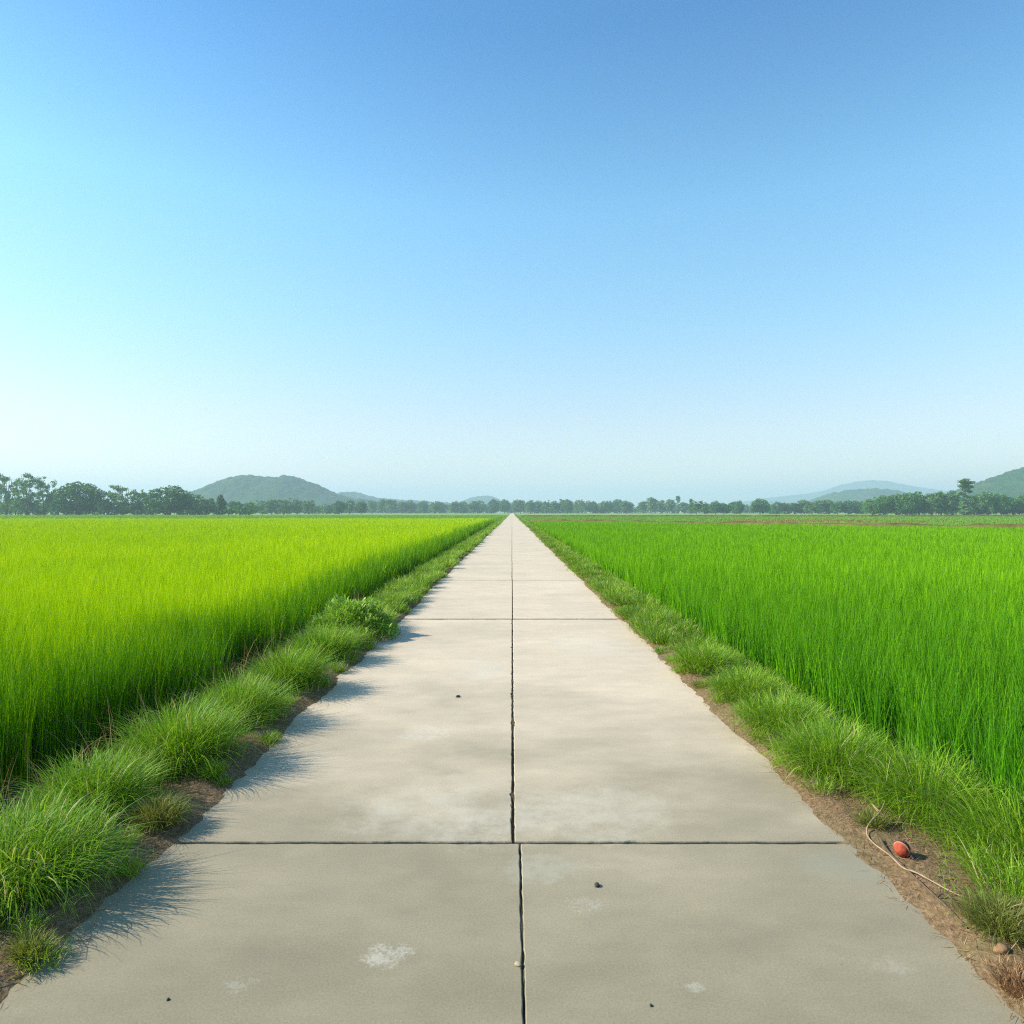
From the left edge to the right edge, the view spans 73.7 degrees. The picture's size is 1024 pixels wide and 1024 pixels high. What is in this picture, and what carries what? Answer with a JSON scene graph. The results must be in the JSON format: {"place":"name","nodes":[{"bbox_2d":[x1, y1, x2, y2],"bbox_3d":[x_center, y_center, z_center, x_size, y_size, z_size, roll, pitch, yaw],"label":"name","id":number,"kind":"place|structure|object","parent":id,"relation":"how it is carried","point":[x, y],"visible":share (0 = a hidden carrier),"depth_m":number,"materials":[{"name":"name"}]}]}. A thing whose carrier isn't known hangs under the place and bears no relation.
{"place":"outdoors","nodes":[
{"label":"outdoors","id":0,"kind":"place"},
{"bbox_2d":[0,517,496,796],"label":"rice field","id":1,"kind":"structure","parent":0,"point":[96,614],"depth_m":9.80,"materials":[{"name":"plant"}]},
{"bbox_2d":[0,514,504,519],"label":"rice field","id":2,"kind":"structure","parent":0,"point":[404,516],"depth_m":233.52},
{"bbox_2d":[110,474,432,512],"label":"hill","id":3,"kind":"structure","parent":0,"point":[242,489],"depth_m":1331.18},
{"bbox_2d":[336,492,472,512],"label":"hill","id":4,"kind":"structure","parent":0,"point":[355,495],"depth_m":2221.52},
{"bbox_2d":[458,496,525,512],"bbox_3d":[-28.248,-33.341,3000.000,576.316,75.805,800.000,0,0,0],"label":"hill","id":5,"kind":"structure","parent":0,"point":[486,499],"depth_m":2864.36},
{"bbox_2d":[0,513,1023,1023],"bbox_3d":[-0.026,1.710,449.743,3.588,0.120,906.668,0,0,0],"label":"road","id":6,"kind":"structure","parent":0,"point":[394,831],"depth_m":3.11,"materials":[{"name":"concrete"}]},
{"bbox_2d":[0,512,1023,1022],"bbox_3d":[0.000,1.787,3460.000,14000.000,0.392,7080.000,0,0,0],"label":"ground","id":7,"kind":"structure","parent":0,"point":[202,788],"depth_m":3.42,"materials":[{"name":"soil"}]},
{"bbox_2d":[0,473,19,514],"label":"open crowned tree","id":8,"kind":"object","parent":7,"relation":"on","point":[7,495],"visible":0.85,"depth_m":377.44,"materials":[{"name":"green plant"}]},
{"bbox_2d":[11,472,44,514],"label":"open crowned tree","id":9,"kind":"object","parent":7,"relation":"on","point":[27,500],"visible":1,"depth_m":371.17,"materials":[{"name":"green plant"}]},
{"bbox_2d":[0,918,65,974],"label":"weed tuft","id":10,"kind":"object","parent":7,"relation":"on","point":[25,940],"visible":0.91,"depth_m":2.51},
{"bbox_2d":[28,476,56,514],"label":"open crowned tree","id":11,"kind":"object","parent":7,"relation":"on","point":[46,502],"visible":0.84,"depth_m":383.27,"materials":[{"name":"green plant"}]},
{"bbox_2d":[48,481,106,515],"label":"dense tree","id":12,"kind":"object","parent":7,"relation":"on","point":[76,493],"visible":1,"depth_m":371.54,"materials":[{"name":"green plant"}]},
{"bbox_2d":[0,779,162,938],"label":"grass tussock","id":13,"kind":"object","parent":7,"relation":"on","point":[67,855],"depth_m":2.96,"materials":[{"name":"plant"}]},
{"bbox_2d":[0,736,188,825],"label":"grass tussock","id":14,"kind":"object","parent":7,"relation":"on","point":[123,784],"depth_m":3.69,"materials":[{"name":"plant"}]},
{"bbox_2d":[93,490,113,514],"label":"ragged tree","id":15,"kind":"object","parent":7,"relation":"on","point":[101,505],"visible":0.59,"depth_m":392.88,"materials":[{"name":"green plant"}]},
{"bbox_2d":[105,485,137,514],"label":"open crowned tree","id":16,"kind":"object","parent":7,"relation":"on","point":[125,503],"visible":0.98,"depth_m":378.71,"materials":[{"name":"green plant"}]},
{"bbox_2d":[0,500,258,514],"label":"scrub belt","id":17,"kind":"object","parent":7,"relation":"on","point":[245,509],"visible":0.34,"depth_m":405.05,"materials":[{"name":"green plant"}]},
{"bbox_2d":[130,489,149,514],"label":"ragged tree","id":18,"kind":"object","parent":7,"relation":"on","point":[138,504],"visible":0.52,"depth_m":383.89,"materials":[{"name":"green plant"}]},
{"bbox_2d":[113,786,201,833],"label":"weed tuft","id":19,"kind":"object","parent":7,"relation":"on","point":[165,813],"visible":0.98,"depth_m":3.52,"materials":[{"name":"plant"}]},
{"bbox_2d":[133,485,195,515],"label":"dense tree","id":20,"kind":"object","parent":7,"relation":"on","point":[174,499],"visible":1,"depth_m":367.78,"materials":[{"name":"green plant"}]},
{"bbox_2d":[0,588,363,824],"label":"dead stalks","id":21,"kind":"object","parent":7,"relation":"on","point":[234,668],"visible":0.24,"depth_m":5.79,"materials":[{"name":"plant"}]},
{"bbox_2d":[89,686,274,780],"bbox_3d":[-2.105,1.396,4.422,1.290,0.499,1.278,0,0,0],"label":"grass tussock","id":22,"kind":"object","parent":7,"relation":"on","point":[203,744],"depth_m":4.33,"materials":[{"name":"plant"}]},
{"bbox_2d":[182,495,206,514],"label":"ragged tree","id":23,"kind":"object","parent":7,"relation":"on","point":[198,497],"visible":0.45,"depth_m":391.88,"materials":[{"name":"green plant"}]},
{"bbox_2d":[198,496,218,514],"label":"ragged tree","id":24,"kind":"object","parent":7,"relation":"on","point":[209,501],"visible":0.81,"depth_m":398.96,"materials":[{"name":"green plant"}]},
{"bbox_2d":[191,757,232,780],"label":"weed tuft","id":25,"kind":"object","parent":7,"relation":"on","point":[217,772],"visible":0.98,"depth_m":4.13,"materials":[{"name":"green plant"}]},
{"bbox_2d":[215,494,226,514],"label":"columnar tree","id":26,"kind":"object","parent":7,"relation":"on","point":[221,503],"visible":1,"depth_m":383.98,"materials":[{"name":"green plant"}]},
{"bbox_2d":[171,661,311,732],"bbox_3d":[-2.109,1.401,5.310,1.148,0.489,1.171,0,0,0],"label":"grass tussock","id":27,"kind":"object","parent":7,"relation":"on","point":[238,694],"depth_m":5.26,"materials":[{"name":"plant"}]},
{"bbox_2d":[0,514,509,980],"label":"verge grass","id":28,"kind":"structure","parent":7,"relation":"on","point":[395,596],"depth_m":7.26,"materials":[{"name":"plant"}]},
{"bbox_2d":[263,498,278,513],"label":"dense tree","id":29,"kind":"object","parent":7,"relation":"on","point":[270,505],"visible":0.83,"depth_m":536.68,"materials":[{"name":"green plant"}]},
{"bbox_2d":[274,498,291,513],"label":"ragged tree","id":30,"kind":"object","parent":7,"relation":"on","point":[286,506],"visible":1,"depth_m":535.48,"materials":[{"name":"green plant"}]},
{"bbox_2d":[221,642,352,696],"bbox_3d":[-2.050,1.405,6.294,1.219,0.482,1.242,0,0,0],"label":"grass tussock","id":31,"kind":"object","parent":7,"relation":"on","point":[312,668],"depth_m":6.20,"materials":[{"name":"plant"}]},
{"bbox_2d":[289,499,303,513],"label":"dense tree","id":32,"kind":"object","parent":7,"relation":"on","point":[294,508],"visible":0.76,"depth_m":559.98,"materials":[{"name":"green plant"}]},
{"bbox_2d":[301,500,318,513],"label":"ragged tree","id":33,"kind":"object","parent":7,"relation":"on","point":[306,506],"visible":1,"depth_m":551.66,"materials":[{"name":"green plant"}]},
{"bbox_2d":[272,619,371,665],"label":"grass tussock","id":34,"kind":"object","parent":7,"relation":"on","point":[342,642],"depth_m":7.45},
{"bbox_2d":[332,500,345,513],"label":"dense tree","id":35,"kind":"object","parent":7,"relation":"on","point":[339,506],"visible":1,"depth_m":533.64,"materials":[{"name":"green plant"}]},
{"bbox_2d":[343,499,355,513],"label":"ragged tree","id":36,"kind":"object","parent":7,"relation":"on","point":[350,507],"visible":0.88,"depth_m":584.45,"materials":[{"name":"green plant"}]},
{"bbox_2d":[304,592,401,640],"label":"leafy bush","id":37,"kind":"object","parent":7,"relation":"on","point":[343,609],"visible":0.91,"depth_m":8.87,"materials":[{"name":"green plant"}]},
{"bbox_2d":[354,500,367,512],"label":"dense tree","id":38,"kind":"object","parent":7,"relation":"on","point":[360,506],"visible":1,"depth_m":583.12,"materials":[{"name":"green plant"}]},
{"bbox_2d":[366,500,376,513],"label":"forest tree","id":39,"kind":"object","parent":7,"relation":"on","point":[372,505],"visible":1,"depth_m":809.38,"materials":[{"name":"green plant"}]},
{"bbox_2d":[252,502,512,513],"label":"distant wood","id":40,"kind":"object","parent":7,"relation":"on","point":[327,509],"visible":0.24,"depth_m":906.04,"materials":[{"name":"green plant"}]},
{"bbox_2d":[376,499,388,513],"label":"forest tree","id":41,"kind":"object","parent":7,"relation":"on","point":[381,504],"visible":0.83,"depth_m":855.90,"materials":[{"name":"green plant"}]},
{"bbox_2d":[383,499,396,513],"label":"forest tree","id":42,"kind":"object","parent":7,"relation":"on","point":[391,504],"visible":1,"depth_m":846.43,"materials":[{"name":"green plant"}]},
{"bbox_2d":[397,501,410,513],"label":"forest tree","id":43,"kind":"object","parent":7,"relation":"on","point":[404,506],"visible":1,"depth_m":842.97,"materials":[{"name":"green plant"}]},
{"bbox_2d":[417,500,429,512],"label":"dense tree","id":44,"kind":"object","parent":7,"relation":"on","point":[425,507],"visible":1,"depth_m":836.69,"materials":[{"name":"green plant"}]},
{"bbox_2d":[449,501,459,513],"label":"dense tree","id":45,"kind":"object","parent":7,"relation":"on","point":[454,506],"visible":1,"depth_m":802.11,"materials":[{"name":"green plant"}]},
{"bbox_2d":[458,501,469,513],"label":"dense tree","id":46,"kind":"object","parent":7,"relation":"on","point":[462,505],"visible":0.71,"depth_m":870.15,"materials":[{"name":"green plant"}]},
{"bbox_2d":[466,501,482,513],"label":"forest tree","id":47,"kind":"object","parent":7,"relation":"on","point":[475,505],"visible":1,"depth_m":814.11,"materials":[{"name":"green plant"}]},
{"bbox_2d":[487,499,499,513],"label":"dense tree","id":48,"kind":"object","parent":7,"relation":"on","point":[493,508],"visible":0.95,"depth_m":799.97,"materials":[{"name":"green plant"}]},
{"bbox_2d":[499,499,511,513],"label":"dense tree","id":49,"kind":"object","parent":7,"relation":"on","point":[505,505],"visible":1,"depth_m":789.99,"materials":[{"name":"green plant"}]},
{"bbox_2d":[513,500,525,512],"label":"forest tree","id":50,"kind":"object","parent":7,"relation":"on","point":[519,507],"visible":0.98,"depth_m":814.38,"materials":[{"name":"green plant"}]},
{"bbox_2d":[524,500,535,513],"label":"forest tree","id":51,"kind":"object","parent":7,"relation":"on","point":[530,505],"visible":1,"depth_m":758.58,"materials":[{"name":"green plant"}]},
{"bbox_2d":[540,500,551,513],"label":"ragged tree","id":52,"kind":"object","parent":7,"relation":"on","point":[545,506],"visible":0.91,"depth_m":791.30,"materials":[{"name":"green plant"}]},
{"bbox_2d":[548,501,560,513],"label":"forest tree","id":53,"kind":"object","parent":7,"relation":"on","point":[555,505],"visible":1,"depth_m":757.74,"materials":[{"name":"green plant"}]},
{"bbox_2d":[561,499,573,513],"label":"dense tree","id":54,"kind":"object","parent":7,"relation":"on","point":[567,504],"visible":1,"depth_m":751.92,"materials":[{"name":"green plant"}]},
{"bbox_2d":[578,500,593,512],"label":"ragged tree","id":55,"kind":"object","parent":7,"relation":"on","point":[586,506],"visible":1,"depth_m":780.33,"materials":[{"name":"green plant"}]},
{"bbox_2d":[602,500,613,512],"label":"dense tree","id":56,"kind":"object","parent":7,"relation":"on","point":[607,508],"visible":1,"depth_m":775.01,"materials":[{"name":"green plant"}]},
{"bbox_2d":[611,499,623,513],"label":"dense tree","id":57,"kind":"object","parent":7,"relation":"on","point":[617,507],"visible":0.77,"depth_m":812.71,"materials":[{"name":"green plant"}]},
{"bbox_2d":[619,500,634,513],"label":"forest tree","id":58,"kind":"object","parent":7,"relation":"on","point":[626,505],"visible":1,"depth_m":752.77,"materials":[{"name":"green plant"}]},
{"bbox_2d":[508,502,782,512],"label":"distant wood","id":59,"kind":"object","parent":7,"relation":"on","point":[746,508],"visible":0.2,"depth_m":869.01,"materials":[{"name":"green plant"}]},
{"bbox_2d":[646,497,658,512],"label":"forest tree","id":60,"kind":"object","parent":7,"relation":"on","point":[651,502],"visible":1,"depth_m":777.80,"materials":[{"name":"green plant"}]},
{"bbox_2d":[663,499,675,510],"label":"forest tree","id":61,"kind":"object","parent":7,"relation":"on","point":[668,505],"visible":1,"depth_m":788.42,"materials":[{"name":"green plant"}]},
{"bbox_2d":[687,501,706,513],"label":"ragged tree","id":62,"kind":"object","parent":7,"relation":"on","point":[698,506],"visible":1,"depth_m":539.79,"materials":[{"name":"green plant"}]},
{"bbox_2d":[688,677,710,688],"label":"weed tuft","id":63,"kind":"object","parent":7,"relation":"on","point":[699,683],"visible":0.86,"depth_m":6.35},
{"bbox_2d":[659,638,742,675],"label":"grass tussock","id":64,"kind":"object","parent":7,"relation":"on","point":[696,657],"depth_m":6.85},
{"bbox_2d":[708,500,721,513],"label":"dense tree","id":65,"kind":"object","parent":7,"relation":"on","point":[714,507],"visible":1,"depth_m":519.81,"materials":[{"name":"green plant"}]},
{"bbox_2d":[734,500,744,513],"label":"dense tree","id":66,"kind":"object","parent":7,"relation":"on","point":[739,509],"visible":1,"depth_m":558.53,"materials":[{"name":"green plant"}]},
{"bbox_2d":[690,658,800,705],"bbox_3d":[1.994,1.459,5.874,0.966,0.374,0.932,0,0,0],"label":"grass tussock","id":67,"kind":"object","parent":7,"relation":"on","point":[728,689],"depth_m":5.79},
{"bbox_2d":[750,498,771,513],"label":"dense tree","id":68,"kind":"object","parent":7,"relation":"on","point":[757,506],"visible":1,"depth_m":516.72,"materials":[{"name":"green plant"}]},
{"bbox_2d":[514,514,1023,922],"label":"verge grass","id":69,"kind":"structure","parent":7,"relation":"on","point":[650,619],"depth_m":5.81,"materials":[{"name":"plant"}]},
{"bbox_2d":[521,515,1023,516],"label":"earth bund","id":70,"kind":"structure","parent":7,"relation":"on","point":[772,515],"depth_m":250.58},
{"bbox_2d":[759,736,786,751],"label":"weed tuft","id":71,"kind":"object","parent":7,"relation":"on","point":[767,742],"visible":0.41,"depth_m":4.66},
{"bbox_2d":[770,501,781,513],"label":"ragged tree","id":72,"kind":"object","parent":7,"relation":"on","point":[776,506],"visible":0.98,"depth_m":576.01,"materials":[{"name":"green plant"}]},
{"bbox_2d":[531,519,1023,528],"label":"earth bund","id":73,"kind":"structure","parent":7,"relation":"on","point":[880,524],"depth_m":68.89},
{"bbox_2d":[711,682,847,743],"bbox_3d":[1.932,1.444,5.011,1.017,0.405,1.007,0,0,0],"label":"grass tussock","id":74,"kind":"object","parent":7,"relation":"on","point":[759,712],"depth_m":4.97,"materials":[{"name":"plant"}]},
{"bbox_2d":[803,501,819,513],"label":"ragged tree","id":75,"kind":"object","parent":7,"relation":"on","point":[812,509],"visible":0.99,"depth_m":519.17,"materials":[{"name":"green plant"}]},
{"bbox_2d":[750,705,923,797],"bbox_3d":[2.000,1.431,4.248,1.110,0.431,1.093,0,0,0],"label":"grass tussock","id":76,"kind":"object","parent":7,"relation":"on","point":[827,744],"depth_m":4.18,"materials":[{"name":"plant"}]},
{"bbox_2d":[830,501,844,513],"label":"dense tree","id":77,"kind":"object","parent":7,"relation":"on","point":[837,508],"visible":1,"depth_m":526.75,"materials":[{"name":"green plant"}]},
{"bbox_2d":[841,500,856,513],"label":"dense tree","id":78,"kind":"object","parent":7,"relation":"on","point":[848,505],"visible":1,"depth_m":526.08,"materials":[{"name":"green plant"}]},
{"bbox_2d":[858,497,879,514],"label":"ragged tree","id":79,"kind":"object","parent":7,"relation":"on","point":[868,504],"visible":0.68,"depth_m":423.71,"materials":[{"name":"green plant"}]},
{"bbox_2d":[848,806,893,831],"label":"weed tuft","id":80,"kind":"object","parent":7,"relation":"on","point":[879,820],"visible":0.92,"depth_m":3.53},
{"bbox_2d":[872,495,898,514],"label":"dense tree","id":81,"kind":"object","parent":7,"relation":"on","point":[884,506],"visible":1,"depth_m":412.18,"materials":[{"name":"green plant"}]},
{"bbox_2d":[760,497,1023,514],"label":"scrub belt","id":82,"kind":"object","parent":7,"relation":"on","point":[936,512],"visible":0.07,"depth_m":440.27,"materials":[{"name":"green plant"}]},
{"bbox_2d":[894,841,914,859],"bbox_3d":[1.828,1.578,3.191,0.072,0.072,0.084,0,0,0],"label":"red ball","id":83,"kind":"object","parent":7,"relation":"on","point":[902,849],"visible":1,"depth_m":3.17,"materials":[{"name":"paint"}]},
{"bbox_2d":[894,492,923,514],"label":"dense tree","id":84,"kind":"object","parent":7,"relation":"on","point":[914,505],"visible":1,"depth_m":402.88,"materials":[{"name":"green plant"}]},
{"bbox_2d":[911,491,927,514],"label":"forest tree","id":85,"kind":"object","parent":7,"relation":"on","point":[925,502],"visible":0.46,"depth_m":407.84,"materials":[{"name":"green plant"}]},
{"bbox_2d":[817,722,1023,835],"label":"grass tussock","id":86,"kind":"object","parent":7,"relation":"on","point":[898,767],"depth_m":3.74,"materials":[{"name":"plant"}]},
{"bbox_2d":[879,837,968,928],"bbox_3d":[1.782,1.610,3.006,0.028,0.023,0.709,0,0,3],"label":"dry vine","id":87,"kind":"object","parent":7,"relation":"on","point":[921,883],"visible":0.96,"depth_m":2.94,"materials":[{"name":"plant"}]},
{"bbox_2d":[866,801,986,900],"bbox_3d":[1.886,1.588,3.255,0.249,0.066,0.843,0,0,0],"label":"dry vine","id":88,"kind":"object","parent":7,"relation":"on","point":[872,819],"visible":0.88,"depth_m":3.18,"materials":[{"name":"beige plant"}]},
{"bbox_2d":[921,493,942,514],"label":"ragged tree","id":89,"kind":"object","parent":7,"relation":"on","point":[933,500],"visible":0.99,"depth_m":402.35,"materials":[{"name":"green plant"}]},
{"bbox_2d":[933,491,949,514],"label":"forest tree","id":90,"kind":"object","parent":7,"relation":"on","point":[941,494],"visible":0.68,"depth_m":409.76,"materials":[{"name":"green plant"}]},
{"bbox_2d":[877,750,1023,882],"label":"grass tussock","id":91,"kind":"object","parent":7,"relation":"on","point":[1014,836],"depth_m":3.28,"materials":[{"name":"plant"}]},
{"bbox_2d":[943,490,960,514],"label":"forest tree","id":92,"kind":"object","parent":7,"relation":"on","point":[952,500],"visible":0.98,"depth_m":406.75,"materials":[{"name":"green plant"}]},
{"bbox_2d":[956,478,975,514],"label":"slender tree","id":93,"kind":"object","parent":7,"relation":"on","point":[965,485],"visible":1,"depth_m":395.05,"materials":[{"name":"green plant"}]},
{"bbox_2d":[962,494,985,514],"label":"dense tree","id":94,"kind":"object","parent":7,"relation":"on","point":[972,499],"visible":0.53,"depth_m":412.60,"materials":[{"name":"green plant"}]},
{"bbox_2d":[938,881,1023,954],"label":"weed tuft","id":95,"kind":"object","parent":7,"relation":"on","point":[1000,918],"visible":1,"depth_m":2.65,"materials":[{"name":"plant"}]},
{"bbox_2d":[976,491,1000,514],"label":"forest tree","id":96,"kind":"object","parent":7,"relation":"on","point":[984,497],"visible":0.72,"depth_m":404.54,"materials":[{"name":"green plant"}]},
{"bbox_2d":[977,948,1023,1004],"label":"weed tuft","id":97,"kind":"object","parent":7,"relation":"on","point":[1015,973],"visible":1,"depth_m":2.35,"materials":[{"name":"plant"}]},
{"bbox_2d":[985,492,1017,514],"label":"dense tree","id":98,"kind":"object","parent":7,"relation":"on","point":[1003,506],"visible":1,"depth_m":396.46,"materials":[{"name":"green plant"}]},
{"bbox_2d":[993,943,1009,954],"bbox_3d":[1.786,1.593,2.492,0.050,0.029,0.053,0,0,35],"label":"pebble","id":99,"kind":"object","parent":7,"relation":"on","point":[1004,949],"visible":0.91,"depth_m":2.48,"materials":[{"name":"beige stone"}]},
{"bbox_2d":[1014,494,1023,513],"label":"dense tree","id":100,"kind":"object","parent":7,"relation":"on","point":[1020,499],"visible":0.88,"depth_m":398.35,"materials":[{"name":"green plant"}]},
{"bbox_2d":[0,0,1023,511],"label":"sky","id":101,"kind":"structure","parent":0,"point":[633,251],"materials":[{"name":"blue"}]},
{"bbox_2d":[521,516,1023,525],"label":"rice field","id":102,"kind":"structure","parent":0,"point":[992,519],"depth_m":156.24,"materials":[{"name":"plant"}]},
{"bbox_2d":[530,520,1023,829],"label":"rice field","id":103,"kind":"structure","parent":0,"point":[917,632],"depth_m":9.15,"materials":[{"name":"plant"}]},
{"bbox_2d":[707,519,963,523],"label":"stubble field","id":104,"kind":"structure","parent":0,"point":[857,521],"depth_m":119.84,"materials":[{"name":"plant"}]},
{"bbox_2d":[742,480,948,506],"bbox_3d":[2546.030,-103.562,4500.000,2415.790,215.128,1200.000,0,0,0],"label":"hill","id":105,"kind":"structure","parent":0,"point":[879,484],"depth_m":4329.75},
{"bbox_2d":[765,488,929,512],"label":"hill","id":106,"kind":"structure","parent":0,"point":[859,495],"depth_m":1816.34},
{"bbox_2d":[894,467,1023,512],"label":"hill","id":107,"kind":"structure","parent":0,"point":[1010,483],"depth_m":1024.42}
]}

